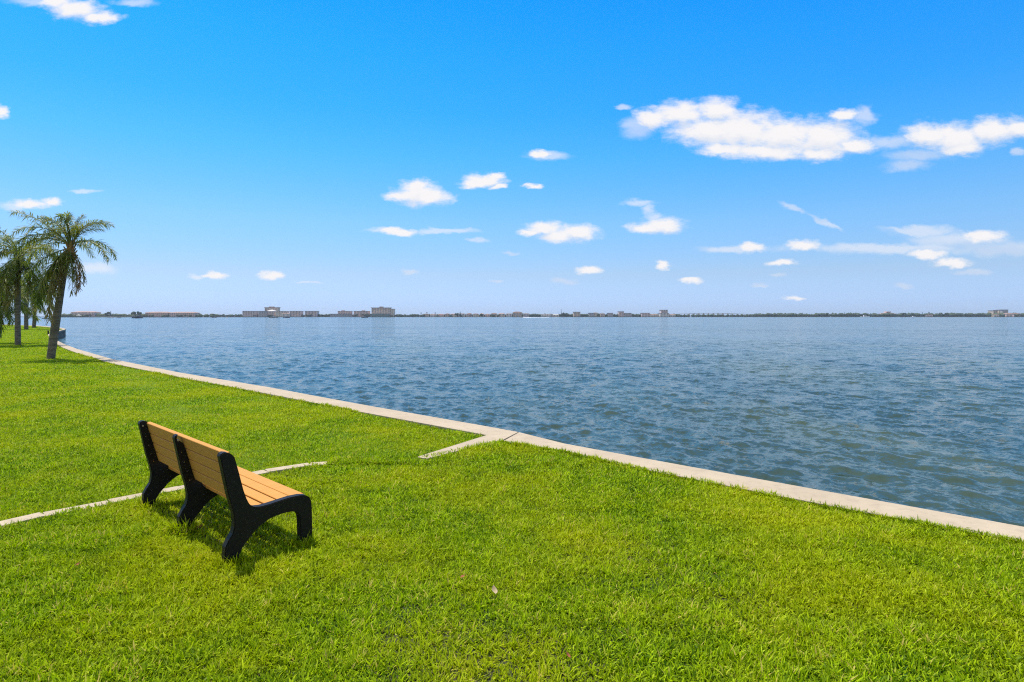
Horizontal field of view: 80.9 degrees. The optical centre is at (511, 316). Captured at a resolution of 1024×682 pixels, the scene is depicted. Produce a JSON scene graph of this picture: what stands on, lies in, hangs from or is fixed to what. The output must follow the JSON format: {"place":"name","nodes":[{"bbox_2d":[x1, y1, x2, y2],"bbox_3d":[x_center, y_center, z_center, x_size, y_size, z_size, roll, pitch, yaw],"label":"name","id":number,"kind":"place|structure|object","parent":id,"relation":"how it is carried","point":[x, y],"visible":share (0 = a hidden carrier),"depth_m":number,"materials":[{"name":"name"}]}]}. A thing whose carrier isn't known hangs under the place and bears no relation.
{"place":"outdoors","nodes":[
{"label":"outdoors","id":0,"kind":"place"},
{"bbox_2d":[77,353,358,412],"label":"fringe grass","id":1,"kind":"structure","parent":0,"point":[304,401],"depth_m":16.02,"materials":[{"name":"green plant"}]},
{"bbox_2d":[0,325,473,520],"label":"grass","id":2,"kind":"structure","parent":0,"point":[183,410],"depth_m":10.65,"materials":[{"name":"green plant"}]},
{"bbox_2d":[0,267,40,338],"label":"palm tree","id":3,"kind":"object","parent":2,"relation":"on","point":[9,314],"visible":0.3,"depth_m":42.77,"materials":[{"name":"green plant"}]},
{"bbox_2d":[8,273,56,328],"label":"palm tree","id":4,"kind":"object","parent":2,"relation":"on","point":[26,325],"visible":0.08,"depth_m":88.76,"materials":[{"name":"green plant"}]},
{"bbox_2d":[0,225,73,344],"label":"palm tree","id":5,"kind":"object","parent":2,"relation":"on","point":[9,273],"visible":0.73,"depth_m":39.88,"materials":[{"name":"green plant"}]},
{"bbox_2d":[28,284,55,327],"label":"palm tree","id":6,"kind":"object","parent":2,"relation":"on","point":[34,321],"visible":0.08,"depth_m":102.00,"materials":[{"name":"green plant"}]},
{"bbox_2d":[7,209,117,358],"bbox_3d":[-20.136,-1.360,26.884,4.436,6.856,3.340,0,0,-24],"label":"palm tree","id":7,"kind":"object","parent":2,"relation":"on","point":[57,275],"visible":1,"depth_m":26.81,"materials":[{"name":"green plant"}]},
{"bbox_2d":[2,324,517,439],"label":"seawall","id":8,"kind":"object","parent":2,"relation":"on","point":[492,432],"visible":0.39,"depth_m":13.07,"materials":[{"name":"concrete"}]},
{"bbox_2d":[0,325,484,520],"bbox_3d":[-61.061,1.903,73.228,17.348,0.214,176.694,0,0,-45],"label":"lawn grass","id":9,"kind":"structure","parent":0,"point":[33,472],"depth_m":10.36,"materials":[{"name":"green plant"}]},
{"bbox_2d":[0,438,1023,681],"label":"lawn grass","id":10,"kind":"structure","parent":0,"point":[996,572],"depth_m":4.25,"materials":[{"name":"green plant"}]},
{"bbox_2d":[492,585,497,593],"bbox_3d":[-0.121,1.881,4.137,0.042,0.020,0.075,15,12,-22],"label":"fallen leaf","id":11,"kind":"object","parent":10,"relation":"on","point":[494,590],"visible":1,"depth_m":4.14,"materials":[{"name":"beige plant"}]},
{"bbox_2d":[0,0,1023,316],"label":"sky","id":12,"kind":"structure","parent":0,"point":[408,157],"materials":[{"name":"blue"}]},
{"bbox_2d":[1,449,1023,681],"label":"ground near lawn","id":13,"kind":"structure","parent":0,"point":[489,655],"depth_m":3.76,"materials":[{"name":"plant"}]},
{"bbox_2d":[0,462,343,527],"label":"lawn edging","id":14,"kind":"object","parent":13,"relation":"on","point":[47,513],"visible":0.27,"depth_m":6.24,"materials":[{"name":"concrete"}]},
{"bbox_2d":[126,494,321,571],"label":"grass","id":15,"kind":"structure","parent":13,"relation":"on","point":[173,525],"depth_m":5.19,"materials":[{"name":"green plant"}]},
{"bbox_2d":[138,420,311,563],"bbox_3d":[-2.725,1.498,5.573,2.097,0.910,0.760,0,0,43],"label":"park bench","id":16,"kind":"object","parent":13,"relation":"on","point":[207,472],"visible":0.97,"depth_m":5.16,"materials":[{"name":"brown wood"}]},
{"bbox_2d":[324,452,420,465],"bbox_3d":[-1.821,1.880,7.943,1.289,0.148,0.592,0,0,-14],"label":"edging overgrowth","id":17,"kind":"object","parent":13,"relation":"on","point":[333,460],"visible":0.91,"depth_m":7.92,"materials":[{"name":"green plant"}]},
{"bbox_2d":[416,435,496,458],"bbox_3d":[-0.668,1.976,8.796,0.392,0.147,1.808,0,0,31],"label":"concrete strip","id":18,"kind":"object","parent":13,"relation":"on","point":[485,438],"visible":0.35,"depth_m":8.84,"materials":[{"name":"beige concrete"}]},
{"bbox_2d":[498,439,1022,543],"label":"fringe grass","id":19,"kind":"structure","parent":13,"relation":"on","point":[918,519],"depth_m":6.32,"materials":[{"name":"green plant"}]},
{"bbox_2d":[504,432,1023,540],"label":"seawall","id":20,"kind":"object","parent":13,"relation":"on","point":[797,493],"visible":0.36,"depth_m":6.44,"materials":[{"name":"concrete"}]},
{"bbox_2d":[3,317,1023,526],"bbox_3d":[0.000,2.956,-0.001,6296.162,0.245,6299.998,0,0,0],"label":"water","id":21,"kind":"structure","parent":0,"point":[924,412],"depth_m":27.64,"materials":[{"name":"blue liquid"}]},
{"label":"shore land","id":22,"kind":"structure","parent":0,"visible":0},
{"bbox_2d":[71,311,100,316],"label":"apartment building","id":23,"kind":"structure","parent":22,"relation":"on","point":[92,313],"depth_m":1654.00,"materials":[{"name":"paint"}]},
{"bbox_2d":[47,313,144,316],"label":"shore trees","id":24,"kind":"object","parent":22,"relation":"on","point":[97,315],"visible":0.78,"depth_m":1647.99,"materials":[{"name":"green plant"}]},
{"bbox_2d":[145,312,169,316],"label":"apartment building","id":25,"kind":"structure","parent":22,"relation":"on","point":[157,314],"depth_m":1654.00,"materials":[{"name":"pink paint"}]},
{"bbox_2d":[141,313,215,316],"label":"shore trees","id":26,"kind":"object","parent":22,"relation":"on","point":[199,315],"visible":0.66,"depth_m":1653.34,"materials":[{"name":"green plant"}]},
{"bbox_2d":[169,312,199,316],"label":"apartment building","id":27,"kind":"structure","parent":22,"relation":"on","point":[174,314],"depth_m":1654.00,"materials":[{"name":"paint"}]},
{"bbox_3d":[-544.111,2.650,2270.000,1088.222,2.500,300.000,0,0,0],"label":"shore land","id":28,"kind":"structure","parent":0,"visible":0},
{"bbox_2d":[242,311,257,316],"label":"apartment building","id":29,"kind":"structure","parent":28,"relation":"on","point":[247,313],"depth_m":2134.00,"materials":[{"name":"paint"}]},
{"bbox_2d":[258,311,266,316],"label":"apartment building","id":30,"kind":"structure","parent":28,"relation":"on","point":[262,313],"depth_m":2134.00,"materials":[{"name":"grey paint"}]},
{"bbox_2d":[267,310,274,316],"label":"apartment building","id":31,"kind":"structure","parent":28,"relation":"on","point":[271,312],"depth_m":2139.00,"materials":[{"name":"paint"}]},
{"bbox_2d":[264,307,280,310],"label":"apartment building","id":32,"kind":"structure","parent":28,"relation":"on","point":[272,308],"depth_m":2173.88,"materials":[{"name":"beige paint"}]},
{"bbox_2d":[275,311,288,316],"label":"apartment building","id":33,"kind":"structure","parent":28,"relation":"on","point":[278,314],"depth_m":2134.00,"materials":[{"name":"beige paint"}]},
{"bbox_2d":[281,313,290,316],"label":"apartment building","id":34,"kind":"structure","parent":28,"relation":"on","point":[286,314],"depth_m":2126.00,"materials":[{"name":"white paint"}]},
{"bbox_2d":[209,314,369,316],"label":"shore trees","id":35,"kind":"object","parent":28,"relation":"on","point":[240,315],"visible":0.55,"depth_m":2135.43,"materials":[{"name":"green plant"}]},
{"bbox_2d":[289,311,302,316],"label":"apartment building","id":36,"kind":"structure","parent":28,"relation":"on","point":[296,313],"depth_m":2134.00,"materials":[{"name":"paint"}]},
{"bbox_2d":[305,311,318,316],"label":"apartment building","id":37,"kind":"structure","parent":28,"relation":"on","point":[314,313],"depth_m":2134.00,"materials":[{"name":"paint"}]},
{"bbox_2d":[330,314,351,316],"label":"apartment building","id":38,"kind":"structure","parent":28,"relation":"on","point":[340,315],"depth_m":2119.00,"materials":[{"name":"grey paint"}]},
{"bbox_2d":[338,310,351,313],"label":"apartment building","id":39,"kind":"structure","parent":28,"relation":"on","point":[344,312],"depth_m":2134.00,"materials":[{"name":"pink paint"}]},
{"bbox_2d":[354,310,369,316],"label":"apartment building","id":40,"kind":"structure","parent":28,"relation":"on","point":[359,313],"depth_m":2134.00,"materials":[{"name":"pink paint"}]},
{"bbox_2d":[370,314,389,316],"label":"apartment building","id":41,"kind":"structure","parent":28,"relation":"on","point":[379,315],"depth_m":2119.00,"materials":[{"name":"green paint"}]},
{"bbox_2d":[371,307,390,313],"bbox_3d":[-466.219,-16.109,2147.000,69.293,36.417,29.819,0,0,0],"label":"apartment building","id":42,"kind":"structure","parent":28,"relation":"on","point":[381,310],"depth_m":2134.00,"materials":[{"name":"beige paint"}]},
{"bbox_2d":[390,309,394,316],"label":"apartment building","id":43,"kind":"structure","parent":28,"relation":"on","point":[392,312],"depth_m":2138.00,"materials":[{"name":"beige paint"}]},
{"bbox_2d":[391,314,512,316],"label":"shore trees","id":44,"kind":"object","parent":28,"relation":"on","point":[412,315],"visible":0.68,"depth_m":2136.76,"materials":[{"name":"green plant"}]},
{"bbox_3d":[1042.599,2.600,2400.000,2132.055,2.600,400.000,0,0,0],"label":"shore land","id":45,"kind":"structure","parent":0,"visible":0},
{"bbox_2d":[512,312,521,316],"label":"apartment building","id":46,"kind":"structure","parent":45,"relation":"on","point":[517,314],"depth_m":2164.00,"materials":[{"name":"beige paint"}]},
{"bbox_2d":[573,312,579,316],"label":"apartment building","id":47,"kind":"structure","parent":45,"relation":"on","point":[576,314],"depth_m":2229.00,"materials":[{"name":"beige paint"}]},
{"bbox_2d":[511,313,677,316],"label":"shore trees","id":48,"kind":"object","parent":45,"relation":"on","point":[587,315],"visible":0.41,"depth_m":2242.51,"materials":[{"name":"green plant"}]},
{"bbox_2d":[617,311,623,316],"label":"apartment building","id":49,"kind":"structure","parent":45,"relation":"on","point":[621,313],"depth_m":2232.00,"materials":[{"name":"paint"}]},
{"bbox_2d":[624,313,631,316],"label":"apartment building","id":50,"kind":"structure","parent":45,"relation":"on","point":[627,314],"depth_m":2229.00,"materials":[{"name":"grey paint"}]},
{"bbox_2d":[640,313,649,316],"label":"apartment building","id":51,"kind":"structure","parent":45,"relation":"on","point":[645,314],"depth_m":2229.00,"materials":[{"name":"paint"}]},
{"bbox_2d":[658,313,668,316],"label":"apartment building","id":52,"kind":"structure","parent":45,"relation":"on","point":[663,314],"depth_m":2220.00,"materials":[{"name":"white paint"}]},
{"bbox_2d":[679,313,751,316],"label":"arched bridge","id":53,"kind":"structure","parent":45,"relation":"on","point":[713,313],"depth_m":2324.00,"materials":[{"name":"grey paint"}]},
{"bbox_2d":[676,314,758,316],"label":"shore trees","id":54,"kind":"object","parent":45,"relation":"on","point":[711,315],"visible":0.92,"depth_m":2244.84,"materials":[{"name":"green plant"}]},
{"bbox_2d":[752,312,990,316],"bbox_3d":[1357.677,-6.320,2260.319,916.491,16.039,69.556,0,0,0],"label":"shore trees","id":55,"kind":"object","parent":45,"relation":"on","point":[832,314],"visible":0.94,"depth_m":2238.09,"materials":[{"name":"green plant"}]},
{"bbox_2d":[988,310,997,313],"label":"apartment building","id":56,"kind":"structure","parent":45,"relation":"on","point":[993,311],"depth_m":2274.00,"materials":[{"name":"beige paint"}]},
{"bbox_2d":[986,312,1023,316],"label":"shore trees","id":57,"kind":"object","parent":45,"relation":"on","point":[1003,315],"visible":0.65,"depth_m":2238.69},
{"bbox_2d":[1003,313,1012,316],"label":"waterfront house","id":58,"kind":"structure","parent":45,"relation":"on","point":[1008,314],"depth_m":2229.00,"materials":[{"name":"white paint"}]}
]}

